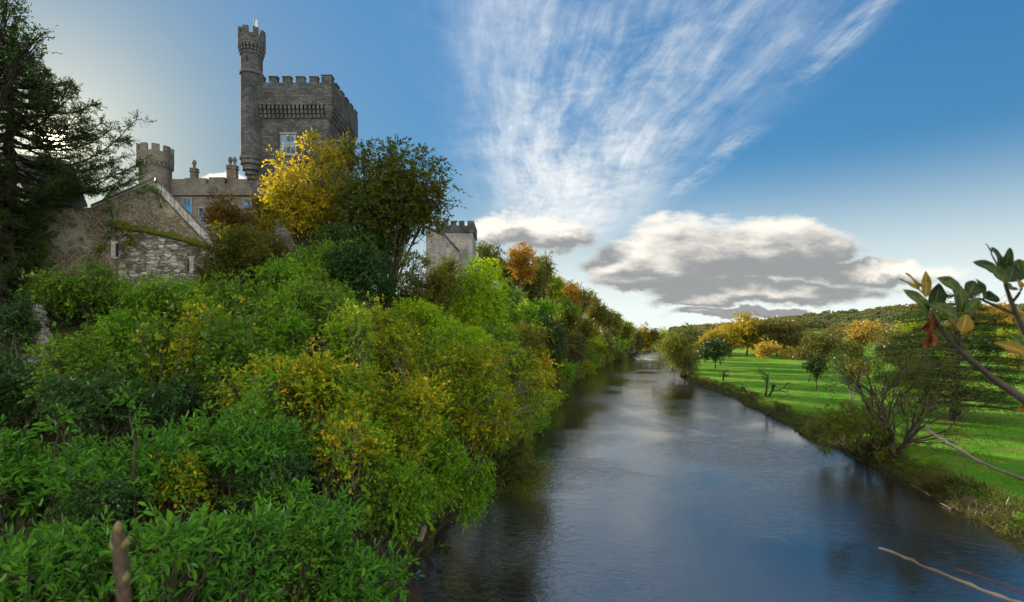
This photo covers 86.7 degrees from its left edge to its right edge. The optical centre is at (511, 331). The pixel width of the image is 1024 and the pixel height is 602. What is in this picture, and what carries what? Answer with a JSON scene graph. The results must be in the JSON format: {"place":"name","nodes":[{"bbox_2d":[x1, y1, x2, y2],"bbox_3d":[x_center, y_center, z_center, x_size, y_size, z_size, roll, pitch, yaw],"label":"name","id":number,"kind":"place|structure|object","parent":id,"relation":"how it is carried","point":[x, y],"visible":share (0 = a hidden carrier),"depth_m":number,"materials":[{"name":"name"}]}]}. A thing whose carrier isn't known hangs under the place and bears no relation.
{"place":"outdoors","nodes":[
{"label":"outdoors","id":0,"kind":"place"},
{"bbox_2d":[0,290,669,601],"bbox_3d":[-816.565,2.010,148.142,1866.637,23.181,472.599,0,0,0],"label":"hillside","id":1,"kind":"structure","parent":0,"point":[62,330],"depth_m":27.59,"materials":[{"name":"green plant"}]},
{"bbox_2d":[0,288,53,372],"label":"ivy shrub","id":2,"kind":"object","parent":1,"relation":"on","point":[12,322],"visible":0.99,"depth_m":24.82,"materials":[{"name":"green plant"}]},
{"bbox_2d":[0,0,61,111],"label":"oak tree","id":3,"kind":"object","parent":1,"relation":"on","point":[9,56],"visible":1,"depth_m":24.98,"materials":[{"name":"green plant"}]},
{"bbox_2d":[19,303,53,374],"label":"ruined wall","id":4,"kind":"structure","parent":1,"relation":"on","point":[41,337],"depth_m":25.66,"materials":[{"name":"stone"}]},
{"bbox_2d":[0,349,74,443],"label":"ivy shrub","id":5,"kind":"object","parent":1,"relation":"on","point":[10,398],"visible":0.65,"depth_m":19.78,"materials":[{"name":"green plant"}]},
{"bbox_2d":[0,413,100,550],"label":"cherry laurel","id":6,"kind":"object","parent":1,"relation":"on","point":[18,470],"visible":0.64,"depth_m":10.84,"materials":[{"name":"green plant"}]},
{"bbox_2d":[32,403,79,519],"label":"sapling","id":7,"kind":"object","parent":1,"relation":"on","point":[63,419],"visible":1,"depth_m":10.74,"materials":[{"name":"green plant"}]},
{"bbox_2d":[10,322,121,497],"bbox_3d":[-15.341,2.827,18.652,3.162,6.335,2.927,0,0,-34],"label":"young hazel tree","id":8,"kind":"object","parent":1,"relation":"on","point":[58,365],"visible":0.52,"depth_m":18.43,"materials":[{"name":"green plant"}]},
{"bbox_2d":[12,253,141,331],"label":"elder shrub","id":9,"kind":"object","parent":1,"relation":"on","point":[71,287],"visible":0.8,"depth_m":29.21,"materials":[{"name":"green plant"}]},
{"bbox_2d":[0,48,156,321],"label":"yew conifer","id":10,"kind":"object","parent":1,"relation":"on","point":[17,119],"visible":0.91,"depth_m":28.80,"materials":[{"name":"green plant"}]},
{"bbox_2d":[18,359,156,467],"bbox_3d":[-13.092,4.072,17.006,3.327,6.461,3.659,0,0,33],"label":"ivy shrub","id":11,"kind":"object","parent":1,"relation":"on","point":[102,408],"visible":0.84,"depth_m":16.57,"materials":[{"name":"green plant"}]},
{"bbox_2d":[0,503,190,601],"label":"cherry laurel","id":12,"kind":"object","parent":1,"relation":"on","point":[61,564],"visible":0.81,"depth_m":8.19,"materials":[{"name":"green plant"}]},
{"bbox_2d":[23,308,167,402],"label":"hazel shrub","id":13,"kind":"object","parent":1,"relation":"on","point":[94,327],"visible":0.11,"depth_m":22.79,"materials":[{"name":"green plant"}]},
{"bbox_2d":[11,424,211,601],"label":"cherry laurel","id":14,"kind":"object","parent":1,"relation":"on","point":[115,465],"visible":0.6,"depth_m":11.25,"materials":[{"name":"green plant"}]},
{"bbox_2d":[48,461,176,601],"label":"bramble bush","id":15,"kind":"object","parent":1,"relation":"on","point":[86,507],"visible":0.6,"depth_m":10.07,"materials":[{"name":"green plant"}]},
{"bbox_2d":[16,154,214,295],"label":"stone house","id":16,"kind":"structure","parent":1,"relation":"on","point":[169,237],"depth_m":35.02,"materials":[{"name":"stone"}]},
{"bbox_2d":[109,521,131,601],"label":"budding twig","id":17,"kind":"object","parent":1,"relation":"on","point":[119,543],"visible":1,"depth_m":0.94,"materials":[{"name":"brown plant"}]},
{"bbox_2d":[84,304,162,459],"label":"young hazel tree","id":18,"kind":"object","parent":1,"relation":"on","point":[120,342],"visible":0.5,"depth_m":21.05,"materials":[{"name":"green plant"}]},
{"bbox_2d":[105,380,153,549],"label":"sapling","id":19,"kind":"object","parent":1,"relation":"on","point":[131,403],"visible":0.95,"depth_m":10.98,"materials":[{"name":"green plant"}]},
{"bbox_2d":[98,527,182,601],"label":"bramble bush","id":20,"kind":"object","parent":1,"relation":"on","point":[153,551],"visible":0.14,"depth_m":8.83,"materials":[{"name":"green plant"}]},
{"bbox_2d":[92,299,205,427],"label":"hazel shrub","id":21,"kind":"object","parent":1,"relation":"on","point":[151,340],"visible":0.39,"depth_m":19.71,"materials":[{"name":"green plant"}]},
{"bbox_2d":[136,142,173,192],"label":"round tower","id":22,"kind":"structure","parent":1,"relation":"on","point":[162,165],"depth_m":72.90,"materials":[{"name":"stone"}]},
{"bbox_2d":[102,266,214,344],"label":"elder shrub","id":23,"kind":"object","parent":1,"relation":"on","point":[155,297],"visible":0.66,"depth_m":29.17,"materials":[{"name":"green plant"}]},
{"bbox_2d":[113,359,223,563],"bbox_3d":[-10.936,4.646,17.359,3.077,7.601,3.516,0,0,-34],"label":"ivy shrub","id":24,"kind":"object","parent":1,"relation":"on","point":[183,402],"visible":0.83,"depth_m":17.15,"materials":[{"name":"green plant"}]},
{"bbox_2d":[129,431,247,601],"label":"bramble bush","id":25,"kind":"object","parent":1,"relation":"on","point":[187,485],"visible":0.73,"depth_m":11.63,"materials":[{"name":"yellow plant"}]},
{"bbox_2d":[155,282,222,514],"bbox_3d":[-11.037,3.033,19.497,2.696,9.616,2.828,0,0,0],"label":"young hazel tree","id":26,"kind":"object","parent":1,"relation":"on","point":[190,366],"visible":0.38,"depth_m":19.22,"materials":[{"name":"green plant"}]},
{"bbox_2d":[100,491,315,601],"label":"cherry laurel","id":27,"kind":"object","parent":1,"relation":"on","point":[225,563],"visible":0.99,"depth_m":8.39,"materials":[{"name":"green plant"}]},
{"bbox_2d":[171,157,251,290],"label":"castle range","id":28,"kind":"structure","parent":1,"relation":"on","point":[190,194],"depth_m":74.89,"materials":[{"name":"stone"}]},
{"bbox_2d":[186,240,246,302],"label":"elder shrub","id":29,"kind":"object","parent":1,"relation":"on","point":[223,267],"visible":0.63,"depth_m":35.25,"materials":[{"name":"green plant"}]},
{"bbox_2d":[169,263,272,404],"bbox_3d":[-14.085,0.987,27.034,4.971,8.691,4.841,0,0,0],"label":"elder shrub","id":30,"kind":"object","parent":1,"relation":"on","point":[228,301],"visible":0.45,"depth_m":26.08,"materials":[{"name":"green plant"}]},
{"bbox_2d":[178,291,270,513],"bbox_3d":[-9.471,3.949,17.872,2.804,10.552,2.917,0,0,-20],"label":"young hazel tree","id":31,"kind":"object","parent":1,"relation":"on","point":[225,352],"visible":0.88,"depth_m":17.53,"materials":[{"name":"green plant"}]},
{"bbox_2d":[197,185,269,295],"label":"hawthorn tree","id":32,"kind":"object","parent":1,"relation":"on","point":[222,213],"visible":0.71,"depth_m":43.24,"materials":[{"name":"orange plant"}]},
{"bbox_2d":[177,308,294,506],"bbox_3d":[-9.763,3.980,19.832,4.622,9.607,4.958,0,0,0],"label":"hazel shrub","id":33,"kind":"object","parent":1,"relation":"on","point":[246,322],"visible":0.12,"depth_m":19.22,"materials":[{"name":"green plant"}]},
{"bbox_2d":[198,219,276,295],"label":"thorn bush","id":34,"kind":"object","parent":1,"relation":"on","point":[245,255],"visible":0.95,"depth_m":36.31,"materials":[{"name":"green plant"}]},
{"bbox_2d":[151,390,339,534],"bbox_3d":[-6.587,6.458,13.088,4.108,10.087,3.733,0,0,29],"label":"cherry laurel","id":35,"kind":"object","parent":1,"relation":"on","point":[229,446],"visible":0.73,"depth_m":12.57,"materials":[{"name":"green plant"}]},
{"bbox_2d":[201,355,311,520],"bbox_3d":[-6.793,6.116,14.316,2.518,10.946,2.530,0,0,0],"label":"young hazel tree","id":36,"kind":"object","parent":1,"relation":"on","point":[271,415],"visible":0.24,"depth_m":14.56,"materials":[{"name":"green plant"}]},
{"bbox_2d":[197,351,322,424],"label":"hazel shrub","id":37,"kind":"object","parent":1,"relation":"on","point":[237,376],"visible":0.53,"depth_m":16.63,"materials":[{"name":"green plant"}]},
{"bbox_2d":[227,227,292,296],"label":"thorn bush","id":38,"kind":"object","parent":1,"relation":"on","point":[278,247],"visible":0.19,"depth_m":40.09,"materials":[{"name":"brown plant"}]},
{"bbox_2d":[213,437,347,600],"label":"bramble bush","id":39,"kind":"object","parent":1,"relation":"on","point":[297,466],"visible":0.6,"depth_m":12.04,"materials":[{"name":"green plant"}]},
{"bbox_2d":[235,296,325,354],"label":"hazel shrub","id":40,"kind":"object","parent":1,"relation":"on","point":[261,323],"visible":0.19,"depth_m":23.14,"materials":[{"name":"green plant"}]},
{"bbox_2d":[247,252,326,346],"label":"hazel shrub","id":41,"kind":"object","parent":1,"relation":"on","point":[274,272],"visible":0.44,"depth_m":31.85,"materials":[{"name":"green plant"}]},
{"bbox_2d":[255,284,322,423],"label":"young hazel tree","id":42,"kind":"object","parent":1,"relation":"on","point":[284,332],"visible":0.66,"depth_m":21.87,"materials":[{"name":"green plant"}]},
{"bbox_2d":[237,25,357,293],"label":"castle tower","id":43,"kind":"structure","parent":1,"relation":"on","point":[275,114],"depth_m":62.10,"materials":[{"name":"stone"}]},
{"bbox_2d":[255,508,347,601],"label":"bramble bush","id":44,"kind":"object","parent":1,"relation":"on","point":[296,589],"visible":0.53,"depth_m":9.58,"materials":[{"name":"green plant"}]},
{"bbox_2d":[249,271,366,431],"bbox_3d":[-10.444,2.851,27.011,5.430,11.302,5.630,0,0,44],"label":"hazel shrub","id":45,"kind":"object","parent":1,"relation":"on","point":[319,294],"visible":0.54,"depth_m":26.66,"materials":[{"name":"green plant"}]},
{"bbox_2d":[244,127,372,265],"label":"maple tree","id":46,"kind":"object","parent":1,"relation":"on","point":[298,212],"visible":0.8,"depth_m":45.05,"materials":[{"name":"yellow plant"}]},
{"bbox_2d":[243,466,373,601],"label":"cherry laurel","id":47,"kind":"object","parent":1,"relation":"on","point":[325,525],"visible":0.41,"depth_m":10.86,"materials":[{"name":"green plant"}]},
{"bbox_2d":[278,411,338,598],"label":"hazel shrub","id":48,"kind":"object","parent":1,"relation":"on","point":[310,472],"visible":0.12,"depth_m":15.11,"materials":[{"name":"green plant"}]},
{"bbox_2d":[0,281,626,601],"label":"undergrowth","id":49,"kind":"object","parent":1,"relation":"on","point":[66,325],"visible":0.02,"depth_m":25.83,"materials":[{"name":"green plant"}]},
{"bbox_2d":[283,233,360,282],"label":"hazel shrub","id":50,"kind":"object","parent":1,"relation":"on","point":[313,255],"visible":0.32,"depth_m":38.68,"materials":[{"name":"green plant"}]},
{"bbox_2d":[265,336,384,509],"bbox_3d":[-6.620,5.617,18.279,4.306,10.987,4.768,0,0,0],"label":"hazel shrub","id":51,"kind":"object","parent":1,"relation":"on","point":[320,392],"visible":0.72,"depth_m":17.71,"materials":[{"name":"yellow plant"}]},
{"bbox_2d":[321,409,370,489],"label":"shrub","id":52,"kind":"object","parent":1,"relation":"on","point":[344,423],"visible":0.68,"depth_m":13.90,"materials":[{"name":"green plant"}]},
{"bbox_2d":[315,302,382,407],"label":"young ash tree","id":53,"kind":"object","parent":1,"relation":"on","point":[342,349],"visible":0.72,"depth_m":22.41,"materials":[{"name":"green plant"}]},
{"bbox_2d":[305,218,400,301],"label":"sycamore tree","id":54,"kind":"object","parent":1,"relation":"on","point":[356,232],"visible":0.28,"depth_m":42.10,"materials":[{"name":"green plant"}]},
{"bbox_2d":[324,292,383,392],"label":"shrub","id":55,"kind":"object","parent":1,"relation":"on","point":[351,313],"visible":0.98,"depth_m":19.08,"materials":[{"name":"green plant"}]},
{"bbox_2d":[304,389,411,598],"bbox_3d":[-4.555,6.787,14.626,2.932,10.517,2.543,0,0,39],"label":"young hazel tree","id":56,"kind":"object","parent":1,"relation":"on","point":[332,487],"visible":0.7,"depth_m":14.29,"materials":[{"name":"green plant"}]},
{"bbox_2d":[309,453,407,559],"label":"hazel shrub","id":57,"kind":"object","parent":1,"relation":"on","point":[377,489],"visible":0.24,"depth_m":16.01,"materials":[{"name":"green plant"}]},
{"bbox_2d":[316,232,405,321],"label":"ivy shrub","id":58,"kind":"object","parent":1,"relation":"on","point":[360,269],"visible":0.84,"depth_m":38.27,"materials":[{"name":"green plant"}]},
{"bbox_2d":[299,538,424,601],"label":"cherry laurel","id":59,"kind":"object","parent":1,"relation":"on","point":[362,582],"visible":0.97,"depth_m":9.76,"materials":[{"name":"green plant"}]},
{"bbox_2d":[350,414,413,563],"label":"young hazel tree","id":60,"kind":"object","parent":1,"relation":"on","point":[385,465],"visible":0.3,"depth_m":16.85,"materials":[{"name":"green plant"}]},
{"bbox_2d":[322,134,468,313],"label":"sycamore tree","id":61,"kind":"object","parent":1,"relation":"on","point":[389,199],"visible":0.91,"depth_m":43.60,"materials":[{"name":"green plant"}]},
{"bbox_2d":[361,294,434,560],"bbox_3d":[-5.662,4.797,25.346,4.087,13.206,3.440,0,0,22],"label":"young ash tree","id":62,"kind":"object","parent":1,"relation":"on","point":[384,327],"visible":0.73,"depth_m":25.05,"materials":[{"name":"green plant"}]},
{"bbox_2d":[342,356,459,566],"bbox_3d":[-4.566,6.220,20.773,5.400,10.579,4.852,0,0,-42],"label":"hazel shrub","id":63,"kind":"object","parent":1,"relation":"on","point":[405,446],"visible":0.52,"depth_m":20.77,"materials":[{"name":"green plant"}]},
{"bbox_2d":[353,452,461,597],"bbox_3d":[-3.918,7.711,17.578,3.288,7.854,3.874,0,0,31],"label":"hazel shrub","id":64,"kind":"object","parent":1,"relation":"on","point":[415,489],"visible":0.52,"depth_m":17.21,"materials":[{"name":"green plant"}]},
{"bbox_2d":[390,297,450,359],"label":"young ash tree","id":65,"kind":"object","parent":1,"relation":"on","point":[425,317],"visible":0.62,"depth_m":35.53,"materials":[{"name":"green plant"}]},
{"bbox_2d":[407,322,457,377],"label":"hazel shrub","id":66,"kind":"object","parent":1,"relation":"on","point":[430,337],"visible":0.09,"depth_m":33.87,"materials":[{"name":"green plant"}]},
{"bbox_2d":[386,249,479,324],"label":"elder shrub","id":67,"kind":"object","parent":1,"relation":"on","point":[442,285],"visible":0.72,"depth_m":40.66,"materials":[{"name":"green plant"}]},
{"bbox_2d":[394,402,473,566],"bbox_3d":[-4.005,7.605,25.884,4.704,8.343,5.475,0,0,0],"label":"hazel tree","id":68,"kind":"object","parent":1,"relation":"on","point":[444,467],"visible":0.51,"depth_m":25.22,"materials":[{"name":"green plant"}]},
{"bbox_2d":[426,221,476,292],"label":"castle wing","id":69,"kind":"structure","parent":1,"relation":"on","point":[460,239],"depth_m":94.78,"materials":[{"name":"grey stone"}]},
{"bbox_2d":[407,451,504,567],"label":"hazel tree","id":70,"kind":"object","parent":1,"relation":"on","point":[475,498],"visible":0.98,"depth_m":26.22,"materials":[{"name":"green plant"}]},
{"bbox_2d":[418,307,495,364],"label":"ash tree","id":71,"kind":"object","parent":1,"relation":"on","point":[454,332],"visible":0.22,"depth_m":39.51,"materials":[{"name":"green plant"}]},
{"bbox_2d":[441,255,516,405],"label":"ash tree","id":72,"kind":"object","parent":1,"relation":"on","point":[485,307],"visible":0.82,"depth_m":50.66,"materials":[{"name":"green plant"}]},
{"bbox_2d":[404,335,563,541],"bbox_3d":[-1.816,5.981,30.257,8.568,11.633,7.656,0,0,27],"label":"field maple tree","id":73,"kind":"object","parent":1,"relation":"on","point":[472,420],"visible":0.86,"depth_m":29.04,"materials":[{"name":"green plant"}]},
{"bbox_2d":[476,240,506,293],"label":"tree","id":74,"kind":"object","parent":1,"relation":"on","point":[485,251],"visible":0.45,"depth_m":116.61,"materials":[{"name":"green plant"}]},
{"bbox_2d":[430,431,561,531],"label":"willow bush","id":75,"kind":"object","parent":1,"relation":"on","point":[521,470],"visible":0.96,"depth_m":31.50,"materials":[{"name":"green plant"}]},
{"bbox_2d":[463,318,536,467],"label":"hazel shrub","id":76,"kind":"object","parent":1,"relation":"on","point":[500,335],"visible":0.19,"depth_m":45.00,"materials":[{"name":"green plant"}]},
{"bbox_2d":[502,236,540,296],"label":"tree","id":77,"kind":"object","parent":1,"relation":"on","point":[520,258],"visible":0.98,"depth_m":116.03,"materials":[{"name":"orange plant"}]},
{"bbox_2d":[499,318,555,401],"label":"hazel shrub","id":78,"kind":"object","parent":1,"relation":"on","point":[532,339],"visible":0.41,"depth_m":55.77,"materials":[{"name":"green plant"}]},
{"bbox_2d":[517,251,549,307],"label":"tree","id":79,"kind":"object","parent":1,"relation":"on","point":[538,282],"visible":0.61,"depth_m":127.66,"materials":[{"name":"green plant"}]},
{"bbox_2d":[518,344,557,407],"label":"cherry tree","id":80,"kind":"object","parent":1,"relation":"on","point":[544,361],"visible":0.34,"depth_m":55.59,"materials":[{"name":"green plant"}]},
{"bbox_2d":[524,303,578,378],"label":"yew tree","id":81,"kind":"object","parent":1,"relation":"on","point":[556,336],"visible":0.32,"depth_m":102.43,"materials":[{"name":"green plant"}]},
{"bbox_2d":[563,330,593,367],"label":"tree","id":82,"kind":"object","parent":1,"relation":"on","point":[576,354],"visible":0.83,"depth_m":142.36,"materials":[{"name":"green plant"}]},
{"bbox_2d":[572,314,602,346],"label":"tree","id":83,"kind":"object","parent":1,"relation":"on","point":[586,327],"visible":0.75,"depth_m":180.16,"materials":[{"name":"green plant"}]},
{"bbox_2d":[584,296,611,351],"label":"tree","id":84,"kind":"object","parent":1,"relation":"on","point":[596,313],"visible":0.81,"depth_m":205.48,"materials":[{"name":"green plant"}]},
{"bbox_2d":[0,0,1023,331],"label":"sky","id":85,"kind":"structure","parent":0,"point":[696,162],"materials":[{"name":"blue"}]},
{"bbox_2d":[393,348,1023,601],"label":"riverbed","id":86,"kind":"structure","parent":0,"point":[413,589],"depth_m":35.62,"materials":[{"name":"brown soil"}]},
{"bbox_2d":[412,349,1023,601],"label":"river","id":87,"kind":"structure","parent":0,"point":[668,488],"depth_m":33.81,"materials":[{"name":"blue liquid"}]},
{"bbox_2d":[608,312,1001,347],"bbox_3d":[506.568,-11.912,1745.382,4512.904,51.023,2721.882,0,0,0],"label":"hills","id":88,"kind":"structure","parent":0,"point":[816,330],"depth_m":563.79,"materials":[{"name":"green plant"}]},
{"bbox_2d":[668,302,1023,347],"bbox_3d":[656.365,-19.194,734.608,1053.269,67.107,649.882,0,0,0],"label":"wood","id":89,"kind":"object","parent":88,"relation":"on","point":[845,318],"visible":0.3,"depth_m":637.57,"materials":[{"name":"green plant"}]},
{"bbox_2d":[690,345,1023,529],"bbox_3d":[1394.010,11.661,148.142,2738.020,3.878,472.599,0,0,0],"label":"meadow","id":90,"kind":"structure","parent":0,"point":[740,361],"depth_m":70.91,"materials":[{"name":"green plant"}]},
{"bbox_2d":[650,322,699,377],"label":"willow tree","id":91,"kind":"object","parent":90,"relation":"on","point":[675,345],"visible":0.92,"depth_m":138.65,"materials":[{"name":"green plant"}]},
{"bbox_2d":[671,351,704,376],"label":"willow tree","id":92,"kind":"object","parent":90,"relation":"on","point":[689,363],"visible":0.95,"depth_m":135.43,"materials":[{"name":"green plant"}]},
{"bbox_2d":[693,334,737,368],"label":"evergreen oak","id":93,"kind":"object","parent":90,"relation":"on","point":[715,348],"visible":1,"depth_m":151.50,"materials":[{"name":"green plant"}]},
{"bbox_2d":[717,310,766,355],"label":"parkland tree","id":94,"kind":"object","parent":90,"relation":"on","point":[744,334],"visible":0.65,"depth_m":222.68,"materials":[{"name":"yellow plant"}]},
{"bbox_2d":[743,316,812,356],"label":"parkland tree","id":95,"kind":"object","parent":90,"relation":"on","point":[772,330],"visible":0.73,"depth_m":212.60,"materials":[{"name":"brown plant"}]},
{"bbox_2d":[798,354,834,390],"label":"parkland tree","id":96,"kind":"object","parent":90,"relation":"on","point":[816,368],"visible":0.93,"depth_m":96.61,"materials":[{"name":"green plant"}]},
{"bbox_2d":[798,328,849,359],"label":"parkland tree","id":97,"kind":"object","parent":90,"relation":"on","point":[819,342],"visible":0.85,"depth_m":136.53,"materials":[{"name":"plant"}]},
{"bbox_2d":[679,367,1023,544],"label":"bank vegetation","id":98,"kind":"object","parent":90,"relation":"on","point":[961,479],"visible":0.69,"depth_m":42.94,"materials":[{"name":"green plant"}]},
{"bbox_2d":[794,391,928,461],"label":"bush","id":99,"kind":"object","parent":90,"relation":"on","point":[848,424],"visible":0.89,"depth_m":49.55,"materials":[{"name":"green plant"}]},
{"bbox_2d":[838,319,889,357],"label":"parkland tree","id":100,"kind":"object","parent":90,"relation":"on","point":[864,334],"visible":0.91,"depth_m":188.31,"materials":[{"name":"yellow plant"}]},
{"bbox_2d":[867,326,923,369],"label":"parkland tree","id":101,"kind":"object","parent":90,"relation":"on","point":[888,339],"visible":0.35,"depth_m":119.77,"materials":[{"name":"plant"}]},
{"bbox_2d":[801,308,1016,471],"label":"alder tree","id":102,"kind":"object","parent":90,"relation":"on","point":[912,369],"visible":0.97,"depth_m":46.08,"materials":[{"name":"green plant"}]},
{"bbox_2d":[904,463,957,495],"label":"bramble bush","id":103,"kind":"object","parent":90,"relation":"on","point":[942,477],"visible":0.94,"depth_m":39.72,"materials":[{"name":"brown plant"}]},
{"bbox_2d":[869,291,1023,420],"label":"cedar tree","id":104,"kind":"object","parent":90,"relation":"on","point":[988,338],"visible":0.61,"depth_m":60.83,"materials":[{"name":"green plant"}]},
{"bbox_2d":[878,547,1021,601],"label":"dry twig","id":105,"kind":"object","parent":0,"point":[994,594],"visible":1,"depth_m":2.02,"materials":[{"name":"brown wood"}]},
{"bbox_2d":[899,244,1023,411],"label":"magnolia branch","id":106,"kind":"object","parent":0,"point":[1006,269],"visible":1,"depth_m":1.78,"materials":[{"name":"green plant"}]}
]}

